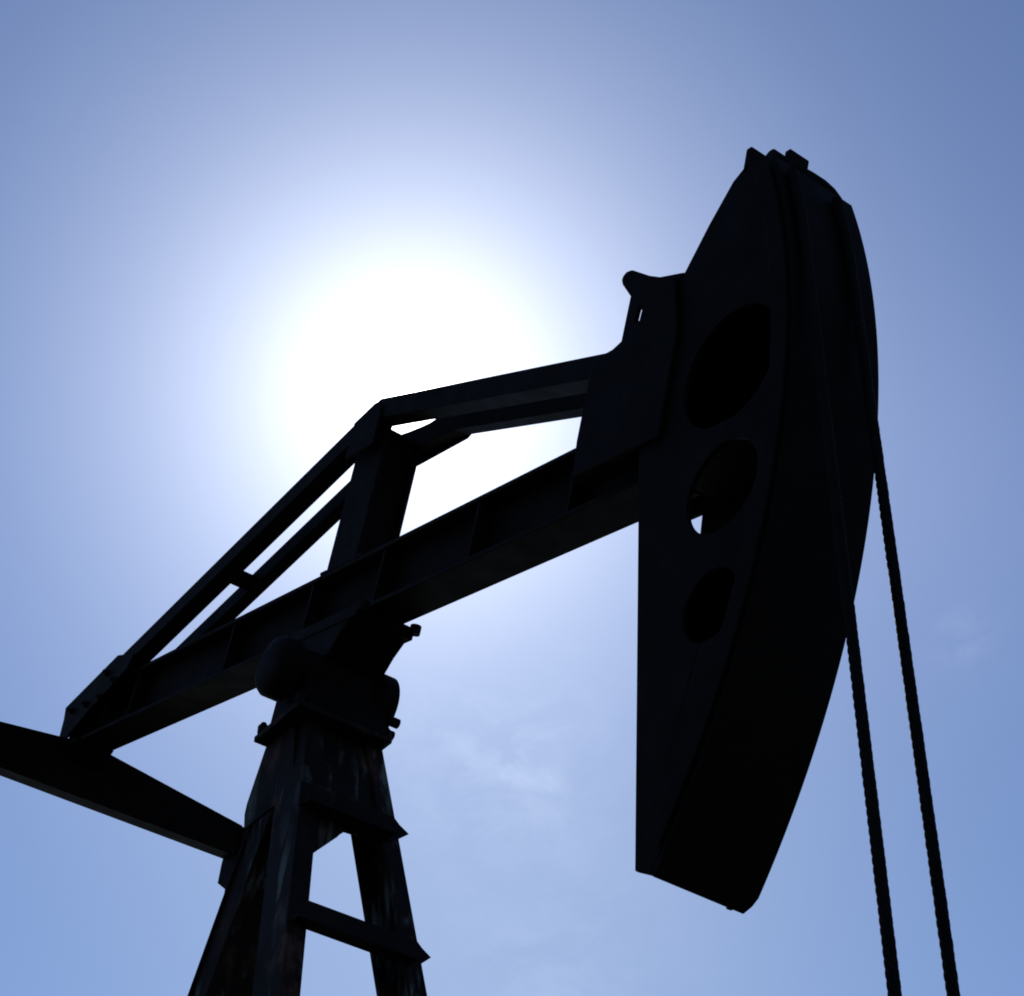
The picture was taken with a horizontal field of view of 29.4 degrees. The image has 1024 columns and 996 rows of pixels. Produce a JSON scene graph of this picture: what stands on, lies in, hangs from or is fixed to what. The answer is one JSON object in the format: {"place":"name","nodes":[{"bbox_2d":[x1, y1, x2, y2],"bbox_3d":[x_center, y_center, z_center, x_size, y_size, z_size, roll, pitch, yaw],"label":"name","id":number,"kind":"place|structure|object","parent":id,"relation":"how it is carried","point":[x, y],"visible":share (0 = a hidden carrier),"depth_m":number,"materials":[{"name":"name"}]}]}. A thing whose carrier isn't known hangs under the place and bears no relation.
{"place":"outdoors","nodes":[
{"label":"outdoors","id":0,"kind":"place"},
{"bbox_2d":[0,0,1023,995],"label":"sky","id":1,"kind":"structure","parent":0,"point":[232,231],"materials":[{"name":"blue"}]},
{"label":"ground","id":2,"kind":"structure","parent":0,"visible":0},
{"bbox_2d":[0,147,878,995],"bbox_3d":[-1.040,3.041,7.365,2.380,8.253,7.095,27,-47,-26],"label":"pumpjack","id":3,"kind":"object","parent":2,"relation":"on","point":[690,397],"visible":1,"depth_m":7.50,"materials":[{"name":"black paint"}]},
{"bbox_2d":[786,166,901,995],"bbox_3d":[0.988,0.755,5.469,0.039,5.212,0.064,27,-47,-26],"label":"wire rope","id":4,"kind":"object","parent":3,"relation":"hanging from","point":[889,949],"visible":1,"depth_m":5.78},
{"bbox_2d":[831,196,960,995],"bbox_3d":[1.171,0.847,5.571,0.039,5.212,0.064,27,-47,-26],"label":"wire rope","id":5,"kind":"object","parent":3,"relation":"hanging from","point":[946,945],"visible":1,"depth_m":5.93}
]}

